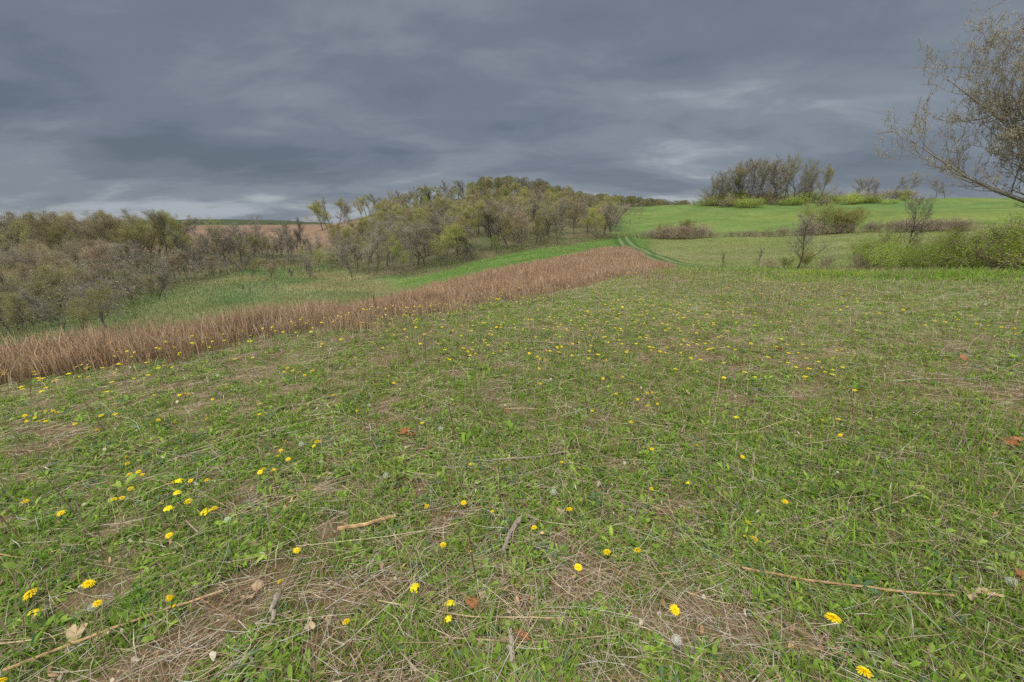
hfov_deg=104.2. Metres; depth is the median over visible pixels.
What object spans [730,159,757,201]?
bare tree
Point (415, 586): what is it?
yellow rocket
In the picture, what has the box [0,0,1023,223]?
sky
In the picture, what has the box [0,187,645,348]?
undergrowth
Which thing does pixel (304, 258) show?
bare tree
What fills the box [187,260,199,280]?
bare tree
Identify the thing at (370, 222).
bare tree
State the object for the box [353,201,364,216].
budding tree
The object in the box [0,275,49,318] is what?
bare tree
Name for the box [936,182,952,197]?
bare tree
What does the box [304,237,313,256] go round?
bare tree
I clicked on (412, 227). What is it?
bare tree
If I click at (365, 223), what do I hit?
leafy tree
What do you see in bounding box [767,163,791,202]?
bare tree
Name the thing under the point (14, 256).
bare tree
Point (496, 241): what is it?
leafy tree
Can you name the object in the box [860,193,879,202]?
green shrub
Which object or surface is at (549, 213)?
budding tree
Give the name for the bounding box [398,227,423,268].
bare tree
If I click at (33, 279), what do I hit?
budding tree
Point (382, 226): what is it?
bare tree
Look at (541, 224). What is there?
bare tree
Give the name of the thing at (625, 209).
bare tree
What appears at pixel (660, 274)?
dead stems
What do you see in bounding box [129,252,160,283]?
bare tree
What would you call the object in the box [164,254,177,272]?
budding tree
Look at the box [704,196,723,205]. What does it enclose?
green shrub
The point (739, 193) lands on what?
green shrub
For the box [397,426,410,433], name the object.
dry leaf
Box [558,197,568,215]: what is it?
bare tree
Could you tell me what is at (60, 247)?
budding tree
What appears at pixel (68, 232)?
budding tree
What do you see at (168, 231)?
bare tree
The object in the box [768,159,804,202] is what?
bare tree
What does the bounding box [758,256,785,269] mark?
brown shrub
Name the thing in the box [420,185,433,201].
budding tree
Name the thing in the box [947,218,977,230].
brown shrub
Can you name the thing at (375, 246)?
bare tree
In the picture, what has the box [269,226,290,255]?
bare tree
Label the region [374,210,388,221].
budding tree
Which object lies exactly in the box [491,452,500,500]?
dried stem
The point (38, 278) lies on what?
bare tree
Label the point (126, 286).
bare tree
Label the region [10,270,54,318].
bare tree
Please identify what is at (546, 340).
blooms
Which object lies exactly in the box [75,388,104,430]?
dried stem
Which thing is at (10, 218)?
bare tree
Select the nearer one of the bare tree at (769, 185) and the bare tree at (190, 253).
the bare tree at (190, 253)
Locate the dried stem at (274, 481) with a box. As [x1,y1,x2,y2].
[270,463,281,497]
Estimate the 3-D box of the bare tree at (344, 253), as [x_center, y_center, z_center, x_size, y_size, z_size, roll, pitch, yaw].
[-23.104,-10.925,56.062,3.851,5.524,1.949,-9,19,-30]
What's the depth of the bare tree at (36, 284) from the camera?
26.20 m
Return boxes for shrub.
[649,225,665,237]
[652,224,678,238]
[652,226,674,238]
[655,221,674,232]
[655,223,688,238]
[677,217,697,238]
[678,226,695,238]
[686,221,705,238]
[693,190,717,202]
[694,220,713,237]
[697,226,714,237]
[698,198,714,205]
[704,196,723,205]
[705,192,733,204]
[706,231,714,237]
[716,194,738,206]
[724,189,746,202]
[728,194,769,207]
[729,198,747,205]
[733,198,752,206]
[747,189,783,200]
[756,194,772,203]
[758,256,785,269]
[764,227,774,236]
[766,197,780,204]
[771,226,785,236]
[775,197,791,204]
[777,225,789,235]
[778,255,797,267]
[783,192,810,204]
[790,187,822,201]
[790,198,805,205]
[790,227,822,234]
[794,249,816,266]
[795,198,843,233]
[801,221,832,234]
[808,190,828,200]
[811,254,839,267]
[812,197,833,205]
[816,222,842,233]
[818,194,839,203]
[826,208,854,231]
[830,189,846,200]
[830,195,843,202]
[831,220,851,232]
[831,221,860,233]
[832,203,872,232]
[833,193,867,204]
[838,229,919,265]
[842,189,866,200]
[847,238,882,265]
[847,250,874,269]
[852,230,917,269]
[855,223,875,231]
[856,190,875,198]
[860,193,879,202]
[860,230,926,267]
[867,194,889,202]
[869,221,890,231]
[869,237,934,269]
[876,189,891,198]
[879,189,907,198]
[882,219,896,230]
[885,218,904,231]
[891,189,915,198]
[897,216,918,230]
[899,188,921,198]
[902,231,957,268]
[905,219,938,231]
[905,230,967,253]
[906,227,993,268]
[906,228,985,266]
[923,216,955,230]
[924,221,981,266]
[927,219,947,230]
[928,229,1023,268]
[931,215,959,231]
[940,222,1018,267]
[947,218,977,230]
[950,216,985,230]
[966,240,1019,269]
[969,204,1023,269]
[977,214,1023,267]
[992,225,1023,265]
[992,231,1023,269]
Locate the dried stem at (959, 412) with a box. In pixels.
[950,396,971,433]
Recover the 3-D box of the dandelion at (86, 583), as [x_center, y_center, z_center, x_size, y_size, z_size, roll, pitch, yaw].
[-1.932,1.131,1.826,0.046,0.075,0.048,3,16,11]
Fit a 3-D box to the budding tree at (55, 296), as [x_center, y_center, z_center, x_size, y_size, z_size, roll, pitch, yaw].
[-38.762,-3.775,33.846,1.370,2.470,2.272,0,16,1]
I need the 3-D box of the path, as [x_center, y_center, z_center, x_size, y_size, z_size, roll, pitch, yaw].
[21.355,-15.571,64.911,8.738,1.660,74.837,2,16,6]
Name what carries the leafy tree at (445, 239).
on the ground at (776, 216)
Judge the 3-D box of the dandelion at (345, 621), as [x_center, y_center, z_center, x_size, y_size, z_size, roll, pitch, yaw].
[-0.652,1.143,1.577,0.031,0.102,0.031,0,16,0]
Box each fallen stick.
[0,542,78,558]
[0,614,112,644]
[2,590,223,671]
[269,592,279,622]
[337,514,395,530]
[377,600,558,618]
[435,634,618,642]
[491,451,565,460]
[501,517,521,552]
[506,635,514,662]
[520,340,582,348]
[711,414,800,434]
[742,566,954,596]
[872,492,919,510]
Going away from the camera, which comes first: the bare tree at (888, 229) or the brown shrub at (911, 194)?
the bare tree at (888, 229)
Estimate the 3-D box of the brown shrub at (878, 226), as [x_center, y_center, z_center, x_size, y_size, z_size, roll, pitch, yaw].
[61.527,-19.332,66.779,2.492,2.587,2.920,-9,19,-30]
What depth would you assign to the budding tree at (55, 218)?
67.26 m
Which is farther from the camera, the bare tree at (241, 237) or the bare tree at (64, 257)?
the bare tree at (241, 237)
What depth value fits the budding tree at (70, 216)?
77.11 m
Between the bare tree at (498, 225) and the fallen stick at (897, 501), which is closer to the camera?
the fallen stick at (897, 501)
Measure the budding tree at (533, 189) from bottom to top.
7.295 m
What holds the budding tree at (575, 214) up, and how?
on the ground at (776, 216)
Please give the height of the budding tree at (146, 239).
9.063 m
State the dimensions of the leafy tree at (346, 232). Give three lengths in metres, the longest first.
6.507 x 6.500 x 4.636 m
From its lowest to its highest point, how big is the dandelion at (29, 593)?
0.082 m
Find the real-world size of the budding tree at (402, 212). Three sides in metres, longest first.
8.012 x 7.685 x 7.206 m
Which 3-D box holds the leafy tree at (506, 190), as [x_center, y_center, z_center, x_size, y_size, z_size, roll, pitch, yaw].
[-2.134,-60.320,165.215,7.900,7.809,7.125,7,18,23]
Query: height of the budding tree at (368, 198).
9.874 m
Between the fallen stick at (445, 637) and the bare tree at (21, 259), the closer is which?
the fallen stick at (445, 637)
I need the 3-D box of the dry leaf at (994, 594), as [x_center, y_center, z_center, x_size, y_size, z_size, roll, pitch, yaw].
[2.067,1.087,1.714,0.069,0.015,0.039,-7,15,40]
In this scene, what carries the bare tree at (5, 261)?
on the ground at (776, 216)
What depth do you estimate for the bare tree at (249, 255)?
65.40 m
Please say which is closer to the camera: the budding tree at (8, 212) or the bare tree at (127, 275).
the bare tree at (127, 275)
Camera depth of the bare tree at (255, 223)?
84.66 m
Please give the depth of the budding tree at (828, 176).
152.88 m
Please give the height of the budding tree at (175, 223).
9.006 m
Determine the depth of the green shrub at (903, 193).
141.90 m
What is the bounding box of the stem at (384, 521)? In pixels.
[342,485,417,564]
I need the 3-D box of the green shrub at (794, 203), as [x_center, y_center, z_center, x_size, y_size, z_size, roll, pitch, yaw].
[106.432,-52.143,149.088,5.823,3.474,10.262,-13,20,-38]
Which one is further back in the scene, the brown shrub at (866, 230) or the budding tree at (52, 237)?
the brown shrub at (866, 230)
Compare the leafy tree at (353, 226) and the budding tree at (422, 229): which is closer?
the budding tree at (422, 229)
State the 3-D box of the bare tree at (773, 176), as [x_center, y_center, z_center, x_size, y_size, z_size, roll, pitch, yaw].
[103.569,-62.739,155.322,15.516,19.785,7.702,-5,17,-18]
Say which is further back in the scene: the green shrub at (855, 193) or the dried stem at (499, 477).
the green shrub at (855, 193)
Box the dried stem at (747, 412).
[741,392,752,430]
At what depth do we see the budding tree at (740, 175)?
162.78 m
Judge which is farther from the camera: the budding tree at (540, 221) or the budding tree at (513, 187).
the budding tree at (513, 187)
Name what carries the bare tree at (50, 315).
on the ground at (776, 216)
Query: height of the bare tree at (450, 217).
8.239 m
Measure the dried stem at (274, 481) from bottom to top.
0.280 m
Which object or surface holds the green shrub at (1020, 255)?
on the ground at (776, 216)
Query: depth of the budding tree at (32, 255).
46.15 m
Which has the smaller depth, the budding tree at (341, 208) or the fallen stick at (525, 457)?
the fallen stick at (525, 457)
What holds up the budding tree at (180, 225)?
on the ground at (776, 216)
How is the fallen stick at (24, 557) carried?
on the ground at (776, 216)
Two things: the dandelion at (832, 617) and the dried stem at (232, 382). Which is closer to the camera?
the dandelion at (832, 617)
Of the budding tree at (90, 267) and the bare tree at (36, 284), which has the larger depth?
the budding tree at (90, 267)
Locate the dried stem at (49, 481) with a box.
[15,446,76,516]
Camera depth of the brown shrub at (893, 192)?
144.04 m
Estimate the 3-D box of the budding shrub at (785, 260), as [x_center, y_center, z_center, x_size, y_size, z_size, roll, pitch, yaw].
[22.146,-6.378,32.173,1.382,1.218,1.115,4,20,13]
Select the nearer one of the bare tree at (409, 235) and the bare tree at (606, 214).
the bare tree at (409, 235)
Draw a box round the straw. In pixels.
[0,267,1023,681]
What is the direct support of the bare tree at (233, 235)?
on the ground at (776, 216)
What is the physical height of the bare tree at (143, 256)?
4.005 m
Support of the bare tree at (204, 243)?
on the ground at (776, 216)
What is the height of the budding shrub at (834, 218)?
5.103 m
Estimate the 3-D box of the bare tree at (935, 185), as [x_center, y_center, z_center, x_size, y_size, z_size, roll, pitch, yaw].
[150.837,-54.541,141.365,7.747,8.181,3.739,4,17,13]
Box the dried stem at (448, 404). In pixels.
[437,370,455,437]
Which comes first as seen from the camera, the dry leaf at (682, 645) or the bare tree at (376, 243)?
the dry leaf at (682, 645)
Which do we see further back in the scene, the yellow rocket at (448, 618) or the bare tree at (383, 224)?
the bare tree at (383, 224)
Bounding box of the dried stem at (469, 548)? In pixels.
[459,515,476,578]
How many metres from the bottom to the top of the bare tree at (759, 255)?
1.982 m
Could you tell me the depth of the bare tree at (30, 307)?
28.66 m
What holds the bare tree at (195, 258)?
on the ground at (776, 216)
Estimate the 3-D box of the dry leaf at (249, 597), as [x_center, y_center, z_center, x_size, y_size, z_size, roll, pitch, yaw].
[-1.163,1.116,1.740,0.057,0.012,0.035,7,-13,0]
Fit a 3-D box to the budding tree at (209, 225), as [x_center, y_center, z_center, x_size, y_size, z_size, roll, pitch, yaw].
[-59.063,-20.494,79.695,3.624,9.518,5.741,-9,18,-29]
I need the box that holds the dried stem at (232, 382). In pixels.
[222,360,242,404]
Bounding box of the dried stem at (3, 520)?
[0,507,24,543]
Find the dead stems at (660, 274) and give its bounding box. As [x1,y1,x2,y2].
[0,260,1023,681]
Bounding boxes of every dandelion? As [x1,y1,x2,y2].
[23,587,36,604]
[56,510,65,522]
[81,579,95,593]
[92,599,103,616]
[165,594,172,600]
[294,547,300,557]
[343,618,349,638]
[574,563,581,578]
[603,549,610,565]
[669,604,679,626]
[825,613,841,629]
[856,665,873,681]
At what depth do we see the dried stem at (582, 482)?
2.29 m
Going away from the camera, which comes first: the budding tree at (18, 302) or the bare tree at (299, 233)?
the budding tree at (18, 302)
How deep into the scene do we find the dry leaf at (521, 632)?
1.56 m
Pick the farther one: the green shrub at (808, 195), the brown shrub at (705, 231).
the green shrub at (808, 195)
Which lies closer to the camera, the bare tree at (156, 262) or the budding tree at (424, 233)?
the bare tree at (156, 262)
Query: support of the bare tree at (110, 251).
on the ground at (776, 216)
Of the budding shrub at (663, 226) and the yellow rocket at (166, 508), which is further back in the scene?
the budding shrub at (663, 226)
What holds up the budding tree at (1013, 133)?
on the ground at (776, 216)
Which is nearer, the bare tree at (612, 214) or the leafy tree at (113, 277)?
the leafy tree at (113, 277)
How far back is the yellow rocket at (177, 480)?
2.52 m
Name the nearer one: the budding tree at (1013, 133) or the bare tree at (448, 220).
the budding tree at (1013, 133)
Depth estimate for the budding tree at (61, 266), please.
43.76 m
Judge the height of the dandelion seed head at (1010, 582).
0.066 m
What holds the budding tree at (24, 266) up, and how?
on the ground at (776, 216)
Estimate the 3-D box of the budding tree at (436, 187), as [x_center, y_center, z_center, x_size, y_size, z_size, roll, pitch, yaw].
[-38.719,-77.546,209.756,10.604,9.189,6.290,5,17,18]
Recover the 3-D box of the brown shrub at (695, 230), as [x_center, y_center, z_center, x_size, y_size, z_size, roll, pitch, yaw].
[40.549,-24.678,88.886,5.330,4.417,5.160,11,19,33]
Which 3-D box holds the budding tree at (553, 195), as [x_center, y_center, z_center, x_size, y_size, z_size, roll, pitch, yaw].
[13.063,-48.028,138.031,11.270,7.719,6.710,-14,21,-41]
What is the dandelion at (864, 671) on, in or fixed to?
on the ground at (776, 216)
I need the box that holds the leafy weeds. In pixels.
[0,288,1023,681]
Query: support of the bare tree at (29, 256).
on the ground at (776, 216)
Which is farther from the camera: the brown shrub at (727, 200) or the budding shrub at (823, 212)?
the brown shrub at (727, 200)
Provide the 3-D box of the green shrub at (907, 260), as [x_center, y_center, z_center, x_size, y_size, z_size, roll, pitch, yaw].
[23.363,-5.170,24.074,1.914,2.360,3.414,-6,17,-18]
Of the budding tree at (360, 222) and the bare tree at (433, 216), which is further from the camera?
the budding tree at (360, 222)
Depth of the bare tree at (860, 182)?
155.11 m
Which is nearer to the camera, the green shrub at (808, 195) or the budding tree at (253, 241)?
the budding tree at (253, 241)
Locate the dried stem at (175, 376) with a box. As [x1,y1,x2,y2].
[165,357,186,397]
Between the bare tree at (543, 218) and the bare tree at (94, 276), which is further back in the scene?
the bare tree at (543, 218)
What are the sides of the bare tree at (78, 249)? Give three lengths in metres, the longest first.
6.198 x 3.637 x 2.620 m
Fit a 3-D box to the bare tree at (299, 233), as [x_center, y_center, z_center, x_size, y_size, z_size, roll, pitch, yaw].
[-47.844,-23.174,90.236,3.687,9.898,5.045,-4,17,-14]
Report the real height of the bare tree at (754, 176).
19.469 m
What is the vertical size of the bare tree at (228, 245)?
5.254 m
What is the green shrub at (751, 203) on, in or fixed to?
on the ground at (776, 216)
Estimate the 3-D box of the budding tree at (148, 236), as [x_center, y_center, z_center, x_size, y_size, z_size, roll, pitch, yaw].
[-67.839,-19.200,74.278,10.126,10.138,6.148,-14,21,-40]
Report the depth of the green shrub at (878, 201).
133.50 m
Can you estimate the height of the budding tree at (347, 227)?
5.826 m
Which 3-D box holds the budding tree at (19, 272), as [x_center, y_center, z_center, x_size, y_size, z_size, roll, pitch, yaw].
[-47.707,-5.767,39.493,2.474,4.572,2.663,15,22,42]
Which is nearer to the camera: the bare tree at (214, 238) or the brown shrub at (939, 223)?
the brown shrub at (939, 223)
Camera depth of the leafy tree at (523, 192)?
140.80 m
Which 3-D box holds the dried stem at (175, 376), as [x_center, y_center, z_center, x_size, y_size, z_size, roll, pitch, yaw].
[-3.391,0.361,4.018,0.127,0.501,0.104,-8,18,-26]
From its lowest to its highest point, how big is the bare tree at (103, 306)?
3.239 m
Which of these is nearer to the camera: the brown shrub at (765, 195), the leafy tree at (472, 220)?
the leafy tree at (472, 220)
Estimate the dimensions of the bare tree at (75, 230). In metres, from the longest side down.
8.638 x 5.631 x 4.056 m
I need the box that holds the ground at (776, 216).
[0,194,1023,681]
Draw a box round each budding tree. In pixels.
[0,209,27,253]
[0,219,53,263]
[0,256,25,287]
[0,260,23,322]
[0,278,15,313]
[0,279,28,308]
[0,290,38,336]
[0,293,13,304]
[1,246,42,278]
[1,263,80,322]
[2,263,39,289]
[3,212,77,261]
[4,238,53,263]
[5,262,43,297]
[7,212,43,242]
[13,242,63,287]
[16,265,49,303]
[29,243,63,277]
[30,209,64,249]
[33,256,90,314]
[35,252,63,274]
[37,301,63,323]
[39,216,89,258]
[43,210,99,263]
[44,286,68,308]
[47,264,91,305]
[50,209,95,239]
[52,240,79,262]
[52,258,74,295]
[56,258,109,300]
[62,285,111,335]
[63,238,90,268]
[67,215,92,257]
[74,239,131,284]
[76,238,123,288]
[78,211,114,241]
[79,207,133,255]
[79,213,124,250]
[88,279,117,308]
[94,222,132,255]
[96,213,146,255]
[99,218,142,255]
[106,209,150,272]
[110,210,160,258]
[125,277,145,300]
[131,216,155,255]
[134,210,162,258]
[138,217,189,256]
[140,209,190,262]
[141,275,155,297]
[151,210,199,254]
[159,219,192,249]
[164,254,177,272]
[165,251,191,278]
[201,255,216,275]
[203,215,224,260]
[209,239,223,260]
[237,232,259,261]
[247,258,259,276]
[248,234,266,256]
[261,261,278,279]
[262,235,273,257]
[296,244,304,262]
[304,198,330,229]
[307,248,324,269]
[308,201,333,228]
[314,196,329,222]
[326,227,338,249]
[326,227,339,237]
[331,197,353,218]
[333,223,343,235]
[337,198,351,223]
[340,225,357,236]
[350,231,361,247]
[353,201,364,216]
[353,217,372,237]
[356,196,376,213]
[360,221,417,264]
[365,193,380,209]
[371,201,386,212]
[373,212,401,234]
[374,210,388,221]
[374,224,387,246]
[375,204,388,218]
[375,212,384,225]
[387,190,395,203]
[389,196,400,207]
[394,205,416,225]
[401,209,414,224]
[410,185,424,201]
[411,208,427,222]
[412,219,433,252]
[415,221,435,256]
[417,220,448,256]
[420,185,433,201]
[421,188,432,197]
[427,212,444,239]
[429,185,444,197]
[432,196,441,209]
[445,215,470,259]
[465,193,481,206]
[468,199,489,233]
[475,202,519,248]
[484,203,506,229]
[491,191,499,202]
[502,182,520,192]
[503,196,514,208]
[503,210,515,239]
[510,206,532,249]
[514,195,526,217]
[520,197,533,227]
[523,207,561,240]
[527,186,541,197]
[530,203,558,233]
[531,208,543,245]
[541,192,556,208]
[544,187,557,197]
[553,192,565,205]
[566,200,581,234]
[568,198,587,227]
[569,193,585,203]
[579,207,600,232]
[596,205,611,235]
[702,176,720,197]
[727,163,749,199]
[758,156,780,198]
[782,150,802,199]
[800,157,820,196]
[816,162,838,198]
[870,0,1023,223]
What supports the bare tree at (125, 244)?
on the ground at (776, 216)
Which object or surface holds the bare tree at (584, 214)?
on the ground at (776, 216)
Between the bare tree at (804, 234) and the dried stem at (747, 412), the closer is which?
the dried stem at (747, 412)
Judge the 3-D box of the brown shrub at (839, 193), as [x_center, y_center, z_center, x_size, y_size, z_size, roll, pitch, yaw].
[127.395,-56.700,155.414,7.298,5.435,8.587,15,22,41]
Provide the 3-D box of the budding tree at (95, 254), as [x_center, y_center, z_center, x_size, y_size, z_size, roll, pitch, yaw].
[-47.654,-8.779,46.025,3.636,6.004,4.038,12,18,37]
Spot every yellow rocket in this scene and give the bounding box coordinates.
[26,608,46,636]
[163,505,179,523]
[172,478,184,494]
[172,490,185,505]
[199,508,218,524]
[408,583,422,607]
[438,615,456,641]
[441,600,461,624]
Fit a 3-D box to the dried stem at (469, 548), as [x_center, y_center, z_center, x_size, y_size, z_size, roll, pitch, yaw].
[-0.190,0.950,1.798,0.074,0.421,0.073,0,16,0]
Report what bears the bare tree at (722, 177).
on the ground at (776, 216)
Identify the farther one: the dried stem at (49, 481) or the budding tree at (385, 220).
the budding tree at (385, 220)
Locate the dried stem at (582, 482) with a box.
[575,458,585,511]
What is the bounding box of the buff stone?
[251,580,264,591]
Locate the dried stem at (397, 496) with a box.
[389,471,398,517]
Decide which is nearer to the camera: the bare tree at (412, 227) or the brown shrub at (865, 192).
the bare tree at (412, 227)
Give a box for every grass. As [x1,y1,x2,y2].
[0,222,1023,351]
[0,245,682,399]
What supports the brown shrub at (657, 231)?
on the ground at (776, 216)
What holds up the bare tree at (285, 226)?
on the ground at (776, 216)
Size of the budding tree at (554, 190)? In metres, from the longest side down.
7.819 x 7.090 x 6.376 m
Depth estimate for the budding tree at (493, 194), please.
157.59 m
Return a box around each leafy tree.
[107,270,125,293]
[336,229,364,257]
[346,222,358,239]
[358,218,374,239]
[388,203,401,215]
[389,236,411,268]
[421,196,432,205]
[424,223,474,264]
[436,199,443,209]
[444,204,479,216]
[444,207,482,251]
[463,181,473,189]
[469,204,488,231]
[491,235,500,252]
[496,195,515,208]
[498,187,513,195]
[510,205,532,228]
[513,189,528,200]
[582,206,605,238]
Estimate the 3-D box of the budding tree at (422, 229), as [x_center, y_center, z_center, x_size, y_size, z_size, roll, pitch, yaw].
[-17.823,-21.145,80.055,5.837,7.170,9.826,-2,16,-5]
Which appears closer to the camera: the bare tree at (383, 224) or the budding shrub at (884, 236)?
the budding shrub at (884, 236)
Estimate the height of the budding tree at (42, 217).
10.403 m
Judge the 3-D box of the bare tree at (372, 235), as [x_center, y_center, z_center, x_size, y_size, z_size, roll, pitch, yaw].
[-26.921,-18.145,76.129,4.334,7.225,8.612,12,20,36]
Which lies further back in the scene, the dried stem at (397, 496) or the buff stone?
the dried stem at (397, 496)
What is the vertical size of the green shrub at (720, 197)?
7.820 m
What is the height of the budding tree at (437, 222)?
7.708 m
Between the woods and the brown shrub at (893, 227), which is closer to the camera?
the brown shrub at (893, 227)
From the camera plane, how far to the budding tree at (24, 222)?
68.73 m
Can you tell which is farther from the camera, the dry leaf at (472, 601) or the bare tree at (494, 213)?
the bare tree at (494, 213)
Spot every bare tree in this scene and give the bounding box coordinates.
[0,212,27,267]
[0,226,17,253]
[0,245,34,289]
[0,249,44,298]
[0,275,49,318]
[0,277,39,331]
[0,292,51,324]
[0,307,10,332]
[9,246,45,272]
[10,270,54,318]
[11,300,32,324]
[16,283,57,329]
[18,258,46,271]
[20,213,52,250]
[20,294,43,322]
[21,249,35,264]
[21,268,55,310]
[27,209,65,241]
[30,297,54,320]
[30,307,66,333]
[38,217,99,255]
[46,221,81,251]
[48,251,88,268]
[53,279,117,307]
[56,279,124,330]
[57,286,102,323]
[62,237,90,272]
[63,241,84,261]
[63,259,84,307]
[79,263,107,291]
[90,244,131,281]
[93,237,121,275]
[95,262,112,289]
[96,265,120,280]
[100,242,126,261]
[104,301,123,319]
[108,297,129,312]
[110,278,127,296]
[113,248,138,273]
[114,276,136,303]
[116,240,138,262]
[118,269,137,292]
[120,260,146,291]
[123,239,150,265]
[127,247,139,272]
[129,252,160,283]
[133,259,147,279]
[136,249,149,271]
[140,208,188,263]
[143,256,169,280]
[143,260,176,292]
[151,271,174,299]
[155,263,167,281]
[165,247,186,276]
[173,236,201,264]
[178,215,201,239]
[183,250,200,264]
[187,246,197,267]
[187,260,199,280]
[188,224,205,253]
[190,253,206,271]
[190,260,208,278]
[196,233,221,262]
[196,237,211,264]
[197,227,238,259]
[203,227,234,257]
[208,262,216,275]
[215,253,231,275]
[218,237,237,254]
[221,225,258,262]
[227,224,236,253]
[230,260,242,273]
[241,248,269,270]
[242,222,265,253]
[245,214,274,250]
[247,232,263,259]
[257,233,287,260]
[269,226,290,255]
[276,231,284,254]
[279,219,302,254]
[281,244,289,257]
[284,235,295,254]
[285,254,299,267]
[291,227,300,254]
[292,217,308,245]
[297,251,313,269]
[303,257,317,275]
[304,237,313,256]
[304,263,317,277]
[310,233,322,255]
[324,229,354,252]
[330,239,350,263]
[332,234,358,267]
[332,245,360,277]
[335,200,352,222]
[340,209,350,230]
[346,242,362,270]
[354,217,380,235]
[356,228,385,263]
[361,234,382,272]
[363,235,386,258]
[372,245,384,275]
[375,219,393,242]
[376,222,425,257]
[379,224,407,262]
[382,205,405,222]
[382,228,405,270]
[390,217,433,266]
[394,190,401,201]
[397,222,446,264]
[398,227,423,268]
[408,187,422,201]
[419,202,441,213]
[420,213,445,245]
[421,223,443,259]
[438,207,446,217]
[439,211,470,256]
[440,180,451,194]
[444,219,477,258]
[446,213,474,254]
[452,180,465,197]
[458,225,479,261]
[470,213,480,237]
[477,205,499,236]
[478,209,504,246]
[479,201,504,234]
[489,198,506,227]
[492,212,507,240]
[496,202,533,243]
[511,198,535,221]
[528,201,544,234]
[528,204,554,237]
[535,209,548,243]
[545,206,566,243]
[547,207,566,238]
[552,201,575,234]
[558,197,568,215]
[578,197,596,231]
[584,195,594,207]
[602,207,617,236]
[603,205,616,231]
[604,202,620,232]
[611,205,629,226]
[612,202,629,229]
[699,169,734,206]
[710,177,732,202]
[714,178,734,205]
[717,166,740,198]
[729,161,766,198]
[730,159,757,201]
[735,163,751,195]
[741,155,778,198]
[752,167,789,198]
[754,245,764,267]
[757,159,774,195]
[759,161,797,204]
[762,154,789,199]
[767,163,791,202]
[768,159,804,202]
[777,153,810,197]
[786,211,838,268]
[791,173,815,195]
[792,165,824,197]
[808,168,822,198]
[851,178,869,192]
[858,176,877,194]
[870,179,880,197]
[879,228,895,266]
[885,171,919,198]
[885,194,935,266]
[898,171,930,191]
[926,176,945,194]
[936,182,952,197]
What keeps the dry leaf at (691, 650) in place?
on the ground at (776, 216)
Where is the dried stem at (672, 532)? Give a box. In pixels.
[666,514,677,560]
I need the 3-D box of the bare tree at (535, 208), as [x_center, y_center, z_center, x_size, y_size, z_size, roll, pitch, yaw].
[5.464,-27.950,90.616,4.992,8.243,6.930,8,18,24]
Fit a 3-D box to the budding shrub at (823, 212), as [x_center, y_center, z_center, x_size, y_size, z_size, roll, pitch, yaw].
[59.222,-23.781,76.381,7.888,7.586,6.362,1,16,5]
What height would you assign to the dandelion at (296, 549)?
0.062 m
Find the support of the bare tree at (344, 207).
on the ground at (776, 216)
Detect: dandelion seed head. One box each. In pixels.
[87,603,96,616]
[671,634,681,652]
[1005,576,1018,585]
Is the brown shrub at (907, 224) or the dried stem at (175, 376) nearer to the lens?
the dried stem at (175, 376)
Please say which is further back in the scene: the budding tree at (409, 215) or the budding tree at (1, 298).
the budding tree at (409, 215)
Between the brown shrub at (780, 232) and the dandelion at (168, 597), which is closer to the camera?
the dandelion at (168, 597)
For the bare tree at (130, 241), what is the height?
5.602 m
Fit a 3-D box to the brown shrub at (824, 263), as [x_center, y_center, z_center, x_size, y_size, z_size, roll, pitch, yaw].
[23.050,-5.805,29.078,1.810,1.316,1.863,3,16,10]
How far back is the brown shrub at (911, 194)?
141.04 m
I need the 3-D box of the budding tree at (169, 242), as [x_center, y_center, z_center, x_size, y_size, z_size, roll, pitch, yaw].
[-53.344,-15.793,63.026,6.651,9.912,5.818,5,20,12]
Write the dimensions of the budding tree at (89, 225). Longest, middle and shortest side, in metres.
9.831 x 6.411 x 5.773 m
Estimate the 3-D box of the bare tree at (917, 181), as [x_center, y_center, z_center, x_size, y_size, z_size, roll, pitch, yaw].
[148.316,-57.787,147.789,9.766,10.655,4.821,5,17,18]
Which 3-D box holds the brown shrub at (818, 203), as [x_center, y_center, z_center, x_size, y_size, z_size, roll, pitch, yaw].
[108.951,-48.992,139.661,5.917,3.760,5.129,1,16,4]
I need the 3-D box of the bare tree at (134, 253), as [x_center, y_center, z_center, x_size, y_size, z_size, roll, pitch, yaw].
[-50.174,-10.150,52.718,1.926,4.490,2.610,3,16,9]
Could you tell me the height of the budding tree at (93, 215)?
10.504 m
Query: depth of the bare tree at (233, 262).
58.59 m
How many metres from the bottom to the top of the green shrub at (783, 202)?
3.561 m
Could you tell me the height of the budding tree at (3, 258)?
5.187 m
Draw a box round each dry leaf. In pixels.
[65,623,87,652]
[93,631,110,641]
[239,595,253,598]
[304,615,314,629]
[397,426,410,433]
[465,594,478,609]
[478,590,490,598]
[512,628,529,639]
[678,642,684,652]
[688,645,700,658]
[960,585,980,600]
[981,587,1004,596]
[1003,437,1022,446]
[1010,436,1023,440]
[1011,565,1023,580]
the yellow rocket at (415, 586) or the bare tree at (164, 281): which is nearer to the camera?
the yellow rocket at (415, 586)
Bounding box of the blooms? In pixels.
[17,269,860,414]
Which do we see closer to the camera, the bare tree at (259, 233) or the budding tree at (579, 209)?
the bare tree at (259, 233)
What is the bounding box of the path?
[614,235,766,268]
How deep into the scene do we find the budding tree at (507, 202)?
115.40 m
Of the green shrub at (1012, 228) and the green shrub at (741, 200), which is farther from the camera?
the green shrub at (741, 200)
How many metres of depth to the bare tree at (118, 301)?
30.57 m
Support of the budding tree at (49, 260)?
on the ground at (776, 216)
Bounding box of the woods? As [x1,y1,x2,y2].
[145,175,690,224]
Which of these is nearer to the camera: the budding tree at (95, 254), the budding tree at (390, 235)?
the budding tree at (95, 254)

